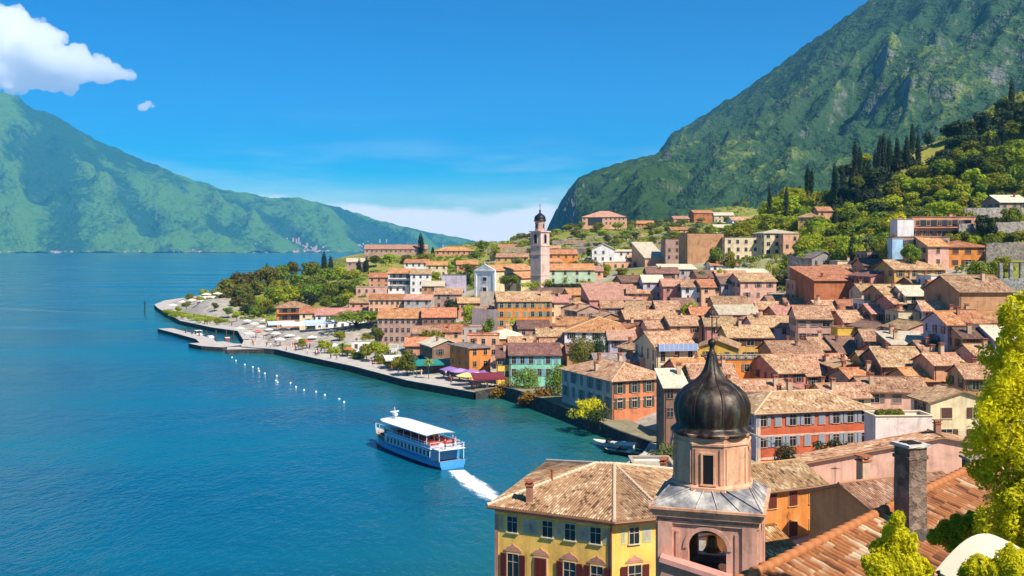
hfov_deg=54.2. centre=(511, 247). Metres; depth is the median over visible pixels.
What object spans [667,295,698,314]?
house
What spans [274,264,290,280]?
broadleaf tree
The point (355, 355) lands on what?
broadleaf tree
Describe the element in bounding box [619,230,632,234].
garden tree
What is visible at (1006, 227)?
stone wall
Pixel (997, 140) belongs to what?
cypress
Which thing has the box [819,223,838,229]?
broadleaf tree
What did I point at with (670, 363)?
house
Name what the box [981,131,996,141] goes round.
broadleaf tree
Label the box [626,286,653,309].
house
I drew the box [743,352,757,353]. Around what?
window
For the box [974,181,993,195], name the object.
broadleaf tree
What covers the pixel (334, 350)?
broadleaf tree
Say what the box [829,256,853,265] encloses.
house
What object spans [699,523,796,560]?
house
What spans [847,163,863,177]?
broadleaf tree
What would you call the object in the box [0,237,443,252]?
village
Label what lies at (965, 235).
garden tree
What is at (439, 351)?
window
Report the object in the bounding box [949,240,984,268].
house
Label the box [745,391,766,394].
house
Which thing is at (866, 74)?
mountain ridge
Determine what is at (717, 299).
house
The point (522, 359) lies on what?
window
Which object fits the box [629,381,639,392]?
window
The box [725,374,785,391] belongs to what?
house
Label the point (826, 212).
house
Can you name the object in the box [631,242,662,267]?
house
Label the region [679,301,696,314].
broadleaf tree
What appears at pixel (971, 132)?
evergreen tree
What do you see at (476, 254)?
garden tree
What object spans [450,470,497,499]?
wake foam
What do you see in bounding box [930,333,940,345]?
bush
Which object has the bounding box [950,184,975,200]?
broadleaf tree
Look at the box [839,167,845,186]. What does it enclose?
cypress
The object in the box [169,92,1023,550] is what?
ground
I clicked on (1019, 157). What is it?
broadleaf tree
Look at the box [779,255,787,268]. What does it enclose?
broadleaf tree
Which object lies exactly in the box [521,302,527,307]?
window
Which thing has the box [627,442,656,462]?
quay
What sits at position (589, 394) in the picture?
window
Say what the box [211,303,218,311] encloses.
broadleaf tree
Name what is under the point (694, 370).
house
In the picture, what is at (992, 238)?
garden tree
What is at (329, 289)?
broadleaf tree
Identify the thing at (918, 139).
cypress
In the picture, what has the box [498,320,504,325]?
window
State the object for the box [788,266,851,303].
house
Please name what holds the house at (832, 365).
on the ground at (351, 332)
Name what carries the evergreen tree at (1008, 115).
on the ground at (351, 332)
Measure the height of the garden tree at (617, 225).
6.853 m
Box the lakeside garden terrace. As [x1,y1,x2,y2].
[463,384,655,449]
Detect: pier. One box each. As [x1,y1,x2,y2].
[158,328,215,342]
[188,341,241,351]
[227,347,263,353]
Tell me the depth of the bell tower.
58.87 m
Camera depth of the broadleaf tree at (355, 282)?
498.14 m
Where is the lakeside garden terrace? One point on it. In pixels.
(640, 435)
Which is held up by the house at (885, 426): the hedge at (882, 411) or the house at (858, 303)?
the hedge at (882, 411)
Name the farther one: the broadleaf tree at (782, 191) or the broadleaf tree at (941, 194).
the broadleaf tree at (782, 191)
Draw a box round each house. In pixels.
[275,301,310,326]
[299,307,328,329]
[314,307,368,328]
[346,258,364,271]
[349,297,368,307]
[351,339,374,349]
[356,286,386,296]
[364,245,427,257]
[368,273,387,291]
[368,294,405,320]
[376,305,421,342]
[380,342,398,354]
[387,268,415,293]
[403,259,430,268]
[403,294,433,307]
[403,331,432,354]
[409,269,431,293]
[412,325,441,335]
[417,335,456,371]
[421,281,446,293]
[421,307,456,324]
[426,261,447,277]
[433,288,463,306]
[434,247,475,256]
[438,323,463,342]
[442,274,466,292]
[447,338,492,378]
[455,260,477,270]
[456,297,479,318]
[462,323,483,341]
[467,331,499,361]
[473,302,494,308]
[492,325,522,344]
[493,290,552,329]
[495,253,529,263]
[495,343,509,384]
[497,244,516,246]
[504,322,516,331]
[506,333,533,342]
[507,340,561,385]
[515,320,550,341]
[535,323,566,341]
[537,287,565,294]
[539,336,565,366]
[549,245,560,248]
[549,249,577,262]
[549,258,562,262]
[549,263,595,283]
[551,291,571,321]
[555,315,588,326]
[558,352,655,421]
[559,296,585,315]
[562,288,580,301]
[562,316,628,352]
[564,240,585,246]
[564,303,604,318]
[564,342,591,365]
[580,282,642,307]
[582,211,626,228]
[588,350,638,365]
[590,308,618,321]
[591,243,615,261]
[595,266,603,278]
[598,300,624,314]
[603,262,633,268]
[604,327,636,352]
[612,273,639,285]
[615,249,631,260]
[615,337,634,352]
[617,305,676,324]
[621,317,640,336]
[624,234,643,239]
[624,297,651,309]
[625,254,631,261]
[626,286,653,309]
[628,455,672,466]
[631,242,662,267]
[632,330,698,370]
[636,221,653,226]
[637,353,644,367]
[638,273,663,300]
[639,317,668,332]
[642,266,680,277]
[651,301,681,314]
[654,362,687,449]
[656,264,696,278]
[658,273,681,300]
[661,239,678,263]
[662,315,703,343]
[662,352,705,378]
[667,227,690,236]
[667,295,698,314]
[670,216,689,222]
[678,233,723,263]
[680,276,698,306]
[683,357,738,382]
[684,303,710,317]
[688,210,712,222]
[688,270,715,278]
[694,276,720,306]
[698,335,741,356]
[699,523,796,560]
[700,316,735,340]
[700,353,759,378]
[704,260,738,269]
[706,291,750,306]
[707,304,758,324]
[712,212,733,222]
[712,224,731,232]
[713,270,746,275]
[715,271,732,295]
[715,318,774,353]
[716,268,771,273]
[722,237,760,259]
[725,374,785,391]
[726,217,750,223]
[728,273,777,304]
[733,440,1014,575]
[740,310,762,324]
[741,313,788,339]
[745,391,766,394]
[747,378,876,461]
[751,443,829,538]
[752,229,797,255]
[753,301,781,310]
[753,352,808,388]
[755,333,823,353]
[760,295,788,300]
[763,302,790,314]
[768,293,785,294]
[778,234,798,254]
[780,295,805,304]
[781,384,808,389]
[785,279,797,297]
[787,298,833,339]
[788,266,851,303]
[790,353,849,385]
[792,419,970,484]
[796,213,821,228]
[798,251,832,265]
[801,450,945,538]
[803,370,874,405]
[804,330,834,352]
[806,295,836,312]
[811,207,833,218]
[817,264,852,272]
[820,354,864,372]
[823,335,858,356]
[826,357,878,382]
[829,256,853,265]
[831,322,854,335]
[832,306,869,325]
[834,297,853,309]
[845,269,883,285]
[846,319,887,331]
[847,279,876,298]
[847,371,928,409]
[848,341,878,365]
[851,258,881,272]
[852,298,870,309]
[852,321,882,347]
[856,249,882,258]
[856,342,877,350]
[857,303,884,321]
[859,342,920,375]
[862,282,900,302]
[863,410,933,440]
[872,258,947,283]
[872,291,914,311]
[874,324,923,345]
[880,318,922,332]
[885,304,919,321]
[886,367,945,387]
[887,234,902,258]
[889,216,913,236]
[889,234,950,258]
[892,285,923,309]
[895,270,918,284]
[903,213,976,236]
[906,383,985,453]
[907,334,945,351]
[909,342,964,385]
[912,295,948,319]
[915,233,950,270]
[915,271,946,284]
[920,311,965,351]
[921,268,1015,322]
[944,358,1002,396]
[948,304,990,326]
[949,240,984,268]
[949,322,985,351]
[951,333,993,362]
[963,301,1000,324]
[976,315,1017,398]
[980,193,1023,207]
[997,262,1023,292]
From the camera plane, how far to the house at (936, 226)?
285.05 m
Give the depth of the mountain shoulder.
1780.33 m
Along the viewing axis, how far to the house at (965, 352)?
180.70 m
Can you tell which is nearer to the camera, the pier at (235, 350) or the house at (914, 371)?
the house at (914, 371)
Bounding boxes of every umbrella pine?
[325,310,377,327]
[498,275,518,290]
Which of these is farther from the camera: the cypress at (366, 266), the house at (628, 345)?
the cypress at (366, 266)
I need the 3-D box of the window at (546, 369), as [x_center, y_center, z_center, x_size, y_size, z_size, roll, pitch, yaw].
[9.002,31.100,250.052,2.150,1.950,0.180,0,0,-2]
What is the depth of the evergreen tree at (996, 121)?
449.52 m
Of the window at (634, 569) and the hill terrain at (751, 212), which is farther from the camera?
the hill terrain at (751, 212)
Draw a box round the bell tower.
[648,307,771,575]
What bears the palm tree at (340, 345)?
on the promenade
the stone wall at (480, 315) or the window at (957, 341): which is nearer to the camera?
the window at (957, 341)
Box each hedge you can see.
[162,309,191,315]
[196,314,229,322]
[544,283,580,287]
[874,408,904,414]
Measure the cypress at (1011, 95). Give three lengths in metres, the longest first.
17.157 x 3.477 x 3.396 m
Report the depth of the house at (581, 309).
314.27 m
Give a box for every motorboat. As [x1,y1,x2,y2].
[593,438,635,448]
[603,441,643,455]
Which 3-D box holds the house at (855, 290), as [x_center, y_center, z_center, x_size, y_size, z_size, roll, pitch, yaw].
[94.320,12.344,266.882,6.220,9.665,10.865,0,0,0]
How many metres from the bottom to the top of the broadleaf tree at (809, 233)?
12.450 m
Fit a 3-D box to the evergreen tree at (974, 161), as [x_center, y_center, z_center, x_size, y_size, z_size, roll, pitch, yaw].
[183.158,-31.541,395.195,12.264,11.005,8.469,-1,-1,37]
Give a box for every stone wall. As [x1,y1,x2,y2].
[472,308,497,331]
[480,291,551,305]
[490,247,530,260]
[552,240,607,246]
[552,248,590,253]
[568,246,593,248]
[585,235,615,238]
[788,255,811,278]
[958,221,1023,237]
[963,207,1023,218]
[985,242,1023,263]
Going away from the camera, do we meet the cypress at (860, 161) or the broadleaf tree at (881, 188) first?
the broadleaf tree at (881, 188)
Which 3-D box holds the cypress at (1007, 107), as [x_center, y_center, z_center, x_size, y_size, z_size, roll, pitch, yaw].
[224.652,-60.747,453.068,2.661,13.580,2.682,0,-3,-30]
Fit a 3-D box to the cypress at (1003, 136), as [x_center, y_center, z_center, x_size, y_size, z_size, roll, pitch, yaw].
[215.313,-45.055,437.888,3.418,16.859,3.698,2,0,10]
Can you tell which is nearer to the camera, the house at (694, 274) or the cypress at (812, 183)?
the house at (694, 274)
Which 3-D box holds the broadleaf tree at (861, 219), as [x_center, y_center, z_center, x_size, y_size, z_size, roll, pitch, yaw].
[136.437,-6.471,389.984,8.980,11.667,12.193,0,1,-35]
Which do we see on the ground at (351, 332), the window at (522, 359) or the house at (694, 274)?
the house at (694, 274)
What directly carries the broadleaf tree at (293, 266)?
on the ground at (351, 332)
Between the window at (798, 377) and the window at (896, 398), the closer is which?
the window at (896, 398)
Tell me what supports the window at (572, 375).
in the house at (624, 390)
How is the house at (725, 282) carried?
on the ground at (351, 332)
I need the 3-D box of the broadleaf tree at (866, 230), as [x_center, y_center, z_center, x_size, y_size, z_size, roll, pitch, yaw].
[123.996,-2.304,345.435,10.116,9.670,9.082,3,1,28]
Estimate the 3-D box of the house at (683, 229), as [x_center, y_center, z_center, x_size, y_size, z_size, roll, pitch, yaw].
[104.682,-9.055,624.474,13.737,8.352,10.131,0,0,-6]
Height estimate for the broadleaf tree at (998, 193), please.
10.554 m
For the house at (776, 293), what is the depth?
306.40 m
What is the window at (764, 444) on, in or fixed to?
in the house at (801, 421)
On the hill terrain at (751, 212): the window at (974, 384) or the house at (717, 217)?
the house at (717, 217)
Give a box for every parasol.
[439,366,457,378]
[450,368,465,380]
[456,372,471,385]
[460,369,477,381]
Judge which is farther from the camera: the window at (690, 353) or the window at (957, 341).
the window at (690, 353)
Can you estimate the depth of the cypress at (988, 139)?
404.46 m
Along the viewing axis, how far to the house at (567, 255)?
462.39 m
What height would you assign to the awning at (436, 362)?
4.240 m
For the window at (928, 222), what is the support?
in the house at (936, 226)
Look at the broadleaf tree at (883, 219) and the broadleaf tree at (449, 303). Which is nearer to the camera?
the broadleaf tree at (883, 219)
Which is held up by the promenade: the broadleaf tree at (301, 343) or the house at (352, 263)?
the broadleaf tree at (301, 343)
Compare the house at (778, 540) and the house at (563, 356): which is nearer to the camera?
the house at (778, 540)
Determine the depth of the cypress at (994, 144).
411.18 m
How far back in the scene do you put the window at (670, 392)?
165.88 m
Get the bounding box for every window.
[437,349,443,354]
[496,359,503,364]
[498,302,504,307]
[498,311,504,316]
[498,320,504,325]
[500,552,524,575]
[502,371,508,376]
[504,359,508,364]
[505,515,518,533]
[506,302,512,307]
[511,356,517,363]
[514,302,520,307]
[518,356,526,363]
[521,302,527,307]
[527,356,534,363]
[529,302,535,307]
[529,311,535,316]
[534,556,547,575]
[535,368,543,375]
[537,311,543,316]
[537,356,541,363]
[540,519,553,538]
[544,356,551,363]
[544,368,550,375]
[545,302,551,307]
[545,311,551,316]
[554,356,558,363]
[556,560,581,575]
[563,385,567,395]
[563,522,576,542]
[564,371,566,381]
[567,333,574,338]
[570,373,575,383]
[572,387,574,398]
[578,389,583,399]
[580,375,582,385]
[583,564,609,575]
[587,377,592,388]
[587,392,592,402]
[588,526,602,545]
[595,379,601,390]
[595,394,601,404]
[604,396,610,408]
[606,381,609,392]
[612,341,619,346]
[615,382,625,393]
[615,397,625,408]
[621,563,648,575]
[628,526,640,545]
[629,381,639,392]
[629,396,639,407]
[644,380,653,391]
[644,395,653,406]
[660,351,665,361]
[666,408,673,417]
[667,389,673,398]
[674,351,679,357]
[688,351,692,356]
[691,327,698,332]
[700,452,715,486]
[732,339,742,344]
[742,364,751,371]
[743,339,757,345]
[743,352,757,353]
[748,414,752,425]
[749,447,751,481]
[755,282,761,286]
[755,369,758,376]
[757,415,770,426]
[757,436,770,447]
[758,339,772,344]
[767,493,777,509]
[771,435,784,447]
[774,414,781,426]
[786,414,799,425]
[786,434,799,446]
[788,490,798,506]
[788,520,798,537]
[794,374,803,382]
[795,333,809,338]
[799,320,806,326]
[801,413,814,424]
[803,434,811,445]
[809,377,817,384]
[810,320,817,326]
[818,320,833,326]
[818,412,824,424]
[818,433,825,444]
[829,412,842,423]
[829,432,842,443]
[844,411,856,422]
[844,432,856,443]
[858,411,863,422]
[858,431,863,441]
[868,254,880,257]
[871,394,884,402]
[876,315,884,320]
[892,394,901,402]
[897,271,904,276]
[911,297,915,302]
[914,400,925,411]
[926,220,930,225]
[932,324,936,332]
[940,407,952,418]
[941,326,944,334]
[941,429,957,434]
[949,375,953,384]
[951,260,958,265]
[952,248,958,253]
[955,338,959,346]
[958,378,962,388]
[962,260,974,264]
[965,248,971,253]
[967,339,978,342]
[967,407,978,418]
[969,380,982,389]
[977,248,984,253]
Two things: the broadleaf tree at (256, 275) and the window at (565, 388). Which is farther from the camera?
the broadleaf tree at (256, 275)
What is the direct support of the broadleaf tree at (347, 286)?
on the ground at (351, 332)
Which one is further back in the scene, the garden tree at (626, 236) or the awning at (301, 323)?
the garden tree at (626, 236)
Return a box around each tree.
[181,301,190,309]
[185,293,193,301]
[199,289,209,295]
[211,288,228,297]
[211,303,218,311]
[217,278,236,290]
[219,287,238,297]
[222,307,233,313]
[228,271,249,288]
[229,295,244,306]
[231,311,240,320]
[235,282,252,297]
[235,290,246,296]
[239,304,252,315]
[242,293,255,305]
[246,269,267,293]
[248,279,266,294]
[248,306,259,317]
[251,304,266,316]
[253,297,270,305]
[258,265,280,286]
[262,286,278,311]
[264,298,273,313]
[265,316,276,326]
[267,279,286,304]
[269,284,300,302]
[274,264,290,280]
[285,261,300,274]
[289,273,304,284]
[293,281,307,300]
[297,338,306,349]
[301,261,320,275]
[301,283,326,299]
[304,293,318,305]
[305,273,326,284]
[316,267,337,281]
[317,340,332,352]
[318,294,332,306]
[321,282,343,298]
[327,347,340,353]
[331,294,346,307]
[332,266,348,279]
[333,331,345,338]
[334,281,356,294]
[337,342,347,355]
[339,344,351,355]
[340,268,361,279]
[341,292,355,307]
[350,350,365,358]
[351,279,363,285]
[359,344,373,359]
[360,333,374,340]
[368,341,389,361]
[369,255,380,263]
[371,327,384,338]
[374,354,387,363]
[381,253,395,262]
[382,351,396,365]
[389,356,404,369]
[399,349,417,375]
[400,254,411,262]
[416,253,430,258]
[421,330,443,337]
[423,357,432,378]
[431,271,440,280]
[443,299,458,310]
[451,257,462,265]
[459,263,476,272]
[462,271,470,291]
[463,303,473,323]
[468,250,481,257]
[475,240,488,248]
[481,318,494,331]
[491,246,500,255]
[511,257,521,263]
[512,367,540,388]
[516,233,527,238]
[544,364,563,395]
[561,277,569,283]
[567,333,595,364]
[568,396,606,428]
[570,229,579,236]
[576,222,584,227]
[576,233,586,239]
[582,259,598,265]
[586,247,593,255]
[590,332,608,352]
[592,225,602,231]
[593,222,603,229]
[597,230,607,235]
[600,264,610,276]
[603,234,612,241]
[612,222,623,230]
[615,268,628,274]
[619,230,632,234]
[622,234,631,240]
[630,232,639,239]
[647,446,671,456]
[648,236,656,243]
[653,228,662,233]
[655,441,672,459]
[666,222,679,226]
[669,230,678,235]
[671,235,678,238]
[679,219,689,223]
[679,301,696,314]
[688,227,699,232]
[694,223,702,228]
[704,226,716,231]
[708,247,722,262]
[709,228,719,232]
[723,250,737,268]
[726,227,744,236]
[732,221,749,228]
[733,227,755,236]
[747,219,761,224]
[752,224,765,229]
[757,203,771,213]
[758,213,772,220]
[760,216,788,230]
[761,196,779,213]
[764,262,773,272]
[765,223,781,229]
[770,204,783,214]
[772,195,799,207]
[772,268,779,274]
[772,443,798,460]
[774,214,796,220]
[774,218,791,224]
[774,222,792,231]
[776,269,787,286]
[777,187,797,196]
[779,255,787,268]
[780,188,805,198]
[782,204,800,215]
[783,220,797,231]
[793,227,811,236]
[794,207,811,214]
[794,237,817,253]
[795,246,819,256]
[799,195,817,206]
[801,205,811,210]
[803,215,827,227]
[803,227,818,237]
[804,225,819,232]
[806,191,821,201]
[809,234,822,240]
[811,221,826,225]
[811,229,824,236]
[814,241,828,249]
[815,237,835,244]
[819,189,835,205]
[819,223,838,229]
[821,240,836,250]
[825,234,842,243]
[826,248,836,257]
[827,204,841,209]
[827,252,845,263]
[828,221,852,235]
[830,211,840,222]
[831,197,847,204]
[832,234,850,259]
[836,164,848,180]
[836,207,847,221]
[837,187,854,198]
[840,207,861,220]
[842,202,863,213]
[844,223,864,234]
[846,232,862,240]
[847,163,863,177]
[850,244,865,260]
[851,175,864,188]
[852,217,870,223]
[853,233,874,242]
[854,153,872,172]
[854,233,873,250]
[855,211,873,217]
[856,192,874,202]
[857,198,889,212]
[857,227,878,235]
[860,219,880,230]
[861,170,880,188]
[867,211,888,219]
[870,236,887,250]
[871,165,886,176]
[871,202,890,218]
[871,232,888,240]
[872,180,886,188]
[873,184,887,192]
[874,176,888,183]
[876,222,889,234]
[877,212,902,226]
[878,191,889,201]
[879,242,887,258]
[881,194,903,211]
[882,171,902,179]
[882,211,906,217]
[885,181,904,190]
[886,156,904,172]
[886,186,910,198]
[886,211,907,237]
[891,173,914,183]
[893,148,914,170]
[898,205,914,213]
[900,243,921,262]
[901,180,916,191]
[902,191,922,206]
[904,160,923,166]
[904,206,934,216]
[908,164,928,179]
[913,177,933,198]
[919,196,938,205]
[920,165,937,184]
[921,132,934,148]
[923,183,944,196]
[924,155,943,163]
[924,166,943,183]
[925,200,961,215]
[930,158,956,174]
[933,149,950,157]
[933,174,955,188]
[933,189,958,202]
[939,121,966,137]
[944,138,957,148]
[944,233,961,240]
[945,361,966,385]
[947,119,975,133]
[947,179,971,193]
[949,159,963,174]
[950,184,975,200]
[951,140,987,154]
[951,149,978,160]
[952,196,981,207]
[953,135,976,144]
[955,138,981,146]
[956,210,974,215]
[957,150,979,168]
[957,230,971,241]
[959,288,1023,548]
[960,155,988,175]
[960,168,991,187]
[964,129,976,135]
[965,235,981,243]
[965,260,994,274]
[966,134,983,140]
[971,192,987,205]
[972,111,986,129]
[972,230,987,244]
[974,112,992,127]
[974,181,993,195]
[974,214,997,238]
[980,157,1005,173]
[980,233,1003,244]
[981,116,1003,128]
[981,125,1007,134]
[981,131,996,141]
[981,172,1008,192]
[984,146,1004,155]
[985,260,1003,275]
[987,145,1016,172]
[993,99,1009,110]
[993,190,1010,194]
[994,108,1006,118]
[994,256,1016,277]
[996,101,1020,111]
[996,111,1014,123]
[996,173,1023,193]
[996,231,1006,242]
[999,207,1023,221]
[1002,120,1020,139]
[1003,139,1023,159]
[1003,233,1021,241]
[1007,162,1023,190]
[1008,148,1023,163]
[1011,230,1023,241]
[1012,107,1023,117]
[1014,116,1023,128]
[1015,189,1023,196]
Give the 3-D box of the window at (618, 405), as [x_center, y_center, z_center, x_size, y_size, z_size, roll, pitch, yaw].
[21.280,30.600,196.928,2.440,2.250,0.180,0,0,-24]
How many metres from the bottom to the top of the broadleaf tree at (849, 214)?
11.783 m
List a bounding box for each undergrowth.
[264,91,1023,316]
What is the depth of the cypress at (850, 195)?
434.51 m
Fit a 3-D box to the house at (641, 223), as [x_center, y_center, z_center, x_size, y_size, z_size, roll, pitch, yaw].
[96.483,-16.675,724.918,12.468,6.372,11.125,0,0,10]
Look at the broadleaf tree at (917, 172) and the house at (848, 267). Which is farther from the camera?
the broadleaf tree at (917, 172)
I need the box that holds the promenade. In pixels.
[154,295,498,399]
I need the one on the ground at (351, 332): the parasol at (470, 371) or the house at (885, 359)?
the house at (885, 359)
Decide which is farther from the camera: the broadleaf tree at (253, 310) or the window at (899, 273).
the broadleaf tree at (253, 310)
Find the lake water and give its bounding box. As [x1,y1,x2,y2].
[0,251,643,575]
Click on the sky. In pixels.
(466, 119)
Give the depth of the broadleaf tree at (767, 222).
418.54 m
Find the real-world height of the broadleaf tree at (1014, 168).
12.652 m
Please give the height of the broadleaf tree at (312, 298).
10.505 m
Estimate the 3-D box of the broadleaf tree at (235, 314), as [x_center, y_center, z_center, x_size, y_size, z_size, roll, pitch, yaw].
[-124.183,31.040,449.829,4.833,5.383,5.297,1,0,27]
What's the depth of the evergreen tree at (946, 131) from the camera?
456.92 m
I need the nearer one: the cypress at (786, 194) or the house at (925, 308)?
the house at (925, 308)
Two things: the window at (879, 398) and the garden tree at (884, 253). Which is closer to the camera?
the window at (879, 398)
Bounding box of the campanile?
[529,210,550,289]
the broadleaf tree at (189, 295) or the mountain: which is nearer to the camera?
the broadleaf tree at (189, 295)
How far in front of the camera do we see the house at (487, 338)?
284.00 m
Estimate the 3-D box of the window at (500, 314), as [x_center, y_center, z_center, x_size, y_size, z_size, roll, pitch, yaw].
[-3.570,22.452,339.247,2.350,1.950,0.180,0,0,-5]
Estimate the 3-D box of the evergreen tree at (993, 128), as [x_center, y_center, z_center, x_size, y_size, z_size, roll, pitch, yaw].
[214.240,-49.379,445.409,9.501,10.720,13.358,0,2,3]
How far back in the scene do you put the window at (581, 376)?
207.86 m
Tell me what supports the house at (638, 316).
on the ground at (351, 332)
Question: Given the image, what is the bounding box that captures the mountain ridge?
[659,0,1023,220]
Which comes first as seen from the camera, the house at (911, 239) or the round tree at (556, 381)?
the round tree at (556, 381)
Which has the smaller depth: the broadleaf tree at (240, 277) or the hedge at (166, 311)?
the hedge at (166, 311)
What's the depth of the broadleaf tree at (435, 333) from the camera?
310.05 m
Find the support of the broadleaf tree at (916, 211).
on the ground at (351, 332)
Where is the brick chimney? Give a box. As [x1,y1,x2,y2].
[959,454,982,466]
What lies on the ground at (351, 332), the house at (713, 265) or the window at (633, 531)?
the house at (713, 265)
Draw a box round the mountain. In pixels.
[0,92,475,252]
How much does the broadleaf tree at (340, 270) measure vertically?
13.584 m
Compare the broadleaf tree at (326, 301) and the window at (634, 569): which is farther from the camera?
the broadleaf tree at (326, 301)
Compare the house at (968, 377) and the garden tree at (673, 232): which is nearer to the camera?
the house at (968, 377)
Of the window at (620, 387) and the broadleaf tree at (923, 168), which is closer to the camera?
the window at (620, 387)
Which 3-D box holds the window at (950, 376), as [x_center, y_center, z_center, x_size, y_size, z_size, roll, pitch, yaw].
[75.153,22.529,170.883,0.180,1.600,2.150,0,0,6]
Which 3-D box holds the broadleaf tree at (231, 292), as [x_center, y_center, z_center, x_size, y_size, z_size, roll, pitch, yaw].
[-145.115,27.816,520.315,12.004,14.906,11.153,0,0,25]
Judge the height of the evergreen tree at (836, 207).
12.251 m
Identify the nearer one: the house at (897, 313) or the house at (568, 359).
the house at (897, 313)
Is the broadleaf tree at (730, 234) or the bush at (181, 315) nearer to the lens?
the broadleaf tree at (730, 234)
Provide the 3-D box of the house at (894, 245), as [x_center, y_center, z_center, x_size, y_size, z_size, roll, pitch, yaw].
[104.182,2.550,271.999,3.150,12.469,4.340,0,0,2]
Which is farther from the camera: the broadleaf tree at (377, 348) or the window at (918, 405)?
the broadleaf tree at (377, 348)
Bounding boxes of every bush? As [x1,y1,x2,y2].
[167,312,178,317]
[176,313,187,318]
[186,313,197,320]
[194,317,204,322]
[204,317,212,322]
[213,317,222,324]
[452,321,469,325]
[490,381,518,398]
[506,318,515,326]
[517,386,552,406]
[520,281,540,287]
[541,279,552,286]
[578,279,595,282]
[584,404,613,422]
[812,439,848,450]
[860,510,935,575]
[926,509,985,552]
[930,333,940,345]
[956,541,1023,575]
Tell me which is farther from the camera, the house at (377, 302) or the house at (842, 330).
the house at (377, 302)
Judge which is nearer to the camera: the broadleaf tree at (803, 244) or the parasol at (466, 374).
the parasol at (466, 374)
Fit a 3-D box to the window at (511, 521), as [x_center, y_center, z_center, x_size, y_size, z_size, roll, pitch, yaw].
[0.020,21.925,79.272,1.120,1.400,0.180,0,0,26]
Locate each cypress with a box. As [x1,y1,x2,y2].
[321,252,327,268]
[328,255,333,267]
[357,258,361,272]
[364,256,368,271]
[417,233,424,253]
[767,189,771,211]
[784,187,788,214]
[804,164,810,197]
[809,170,814,196]
[831,163,838,198]
[831,208,836,223]
[838,195,842,222]
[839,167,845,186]
[847,187,852,201]
[848,168,853,187]
[848,232,854,260]
[851,142,858,174]
[854,186,859,204]
[857,146,862,176]
[865,161,871,187]
[872,149,876,168]
[873,184,879,199]
[876,135,882,170]
[880,132,886,171]
[886,137,893,169]
[894,137,900,166]
[903,135,909,167]
[909,124,915,154]
[915,134,919,157]
[915,141,921,160]
[959,122,963,134]
[962,161,967,181]
[967,195,973,207]
[985,130,991,153]
[992,136,996,148]
[994,133,998,146]
[996,121,1001,143]
[1000,126,1005,144]
[1004,133,1008,145]
[1005,99,1010,110]
[1008,80,1015,109]
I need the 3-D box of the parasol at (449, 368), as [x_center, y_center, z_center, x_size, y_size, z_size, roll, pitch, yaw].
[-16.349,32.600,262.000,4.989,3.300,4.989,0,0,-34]
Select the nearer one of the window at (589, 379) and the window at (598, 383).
the window at (598, 383)
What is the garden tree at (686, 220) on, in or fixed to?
on the hill terrain at (751, 212)
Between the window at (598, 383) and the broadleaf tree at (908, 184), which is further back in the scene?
the broadleaf tree at (908, 184)
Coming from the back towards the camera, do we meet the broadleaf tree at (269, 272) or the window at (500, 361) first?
the broadleaf tree at (269, 272)
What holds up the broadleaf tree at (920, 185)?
on the ground at (351, 332)
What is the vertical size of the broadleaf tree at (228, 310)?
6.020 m
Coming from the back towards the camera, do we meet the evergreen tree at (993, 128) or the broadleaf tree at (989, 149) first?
the evergreen tree at (993, 128)
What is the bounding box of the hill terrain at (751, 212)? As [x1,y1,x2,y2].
[317,206,758,268]
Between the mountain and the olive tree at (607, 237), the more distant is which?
the mountain
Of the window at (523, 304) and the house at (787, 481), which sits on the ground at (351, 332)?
the house at (787, 481)
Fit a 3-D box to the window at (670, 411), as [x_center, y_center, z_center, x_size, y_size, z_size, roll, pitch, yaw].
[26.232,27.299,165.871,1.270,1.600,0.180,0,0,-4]
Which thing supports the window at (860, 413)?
in the house at (801, 421)
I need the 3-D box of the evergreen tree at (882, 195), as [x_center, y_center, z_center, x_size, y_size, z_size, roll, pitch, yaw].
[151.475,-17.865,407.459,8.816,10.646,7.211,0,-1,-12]
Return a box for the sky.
[0,0,867,242]
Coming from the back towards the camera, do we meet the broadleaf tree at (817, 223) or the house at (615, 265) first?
the house at (615, 265)
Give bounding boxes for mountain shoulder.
[546,151,694,231]
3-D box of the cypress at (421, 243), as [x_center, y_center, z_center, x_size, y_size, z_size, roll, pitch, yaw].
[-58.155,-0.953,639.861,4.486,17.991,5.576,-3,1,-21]
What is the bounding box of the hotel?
[486,459,672,575]
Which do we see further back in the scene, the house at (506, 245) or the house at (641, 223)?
the house at (641, 223)
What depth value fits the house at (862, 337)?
215.71 m
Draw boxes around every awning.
[267,321,296,330]
[280,321,322,331]
[303,320,337,332]
[383,354,413,360]
[413,358,450,365]
[470,372,505,388]
[935,533,1019,575]
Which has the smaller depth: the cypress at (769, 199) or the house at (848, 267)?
the house at (848, 267)
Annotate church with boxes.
[474,261,530,296]
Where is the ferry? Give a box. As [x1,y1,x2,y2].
[376,407,464,469]
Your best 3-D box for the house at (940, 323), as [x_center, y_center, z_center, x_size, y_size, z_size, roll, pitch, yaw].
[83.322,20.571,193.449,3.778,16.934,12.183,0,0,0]
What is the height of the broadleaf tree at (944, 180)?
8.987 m
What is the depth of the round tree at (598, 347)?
254.93 m
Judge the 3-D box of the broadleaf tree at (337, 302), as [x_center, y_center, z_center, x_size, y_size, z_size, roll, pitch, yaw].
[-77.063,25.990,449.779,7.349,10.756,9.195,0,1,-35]
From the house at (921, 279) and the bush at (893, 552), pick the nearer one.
the bush at (893, 552)
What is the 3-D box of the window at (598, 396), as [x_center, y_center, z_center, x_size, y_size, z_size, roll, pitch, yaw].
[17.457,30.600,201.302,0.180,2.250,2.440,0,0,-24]
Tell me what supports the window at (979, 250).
in the house at (962, 253)
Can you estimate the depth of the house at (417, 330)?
318.68 m

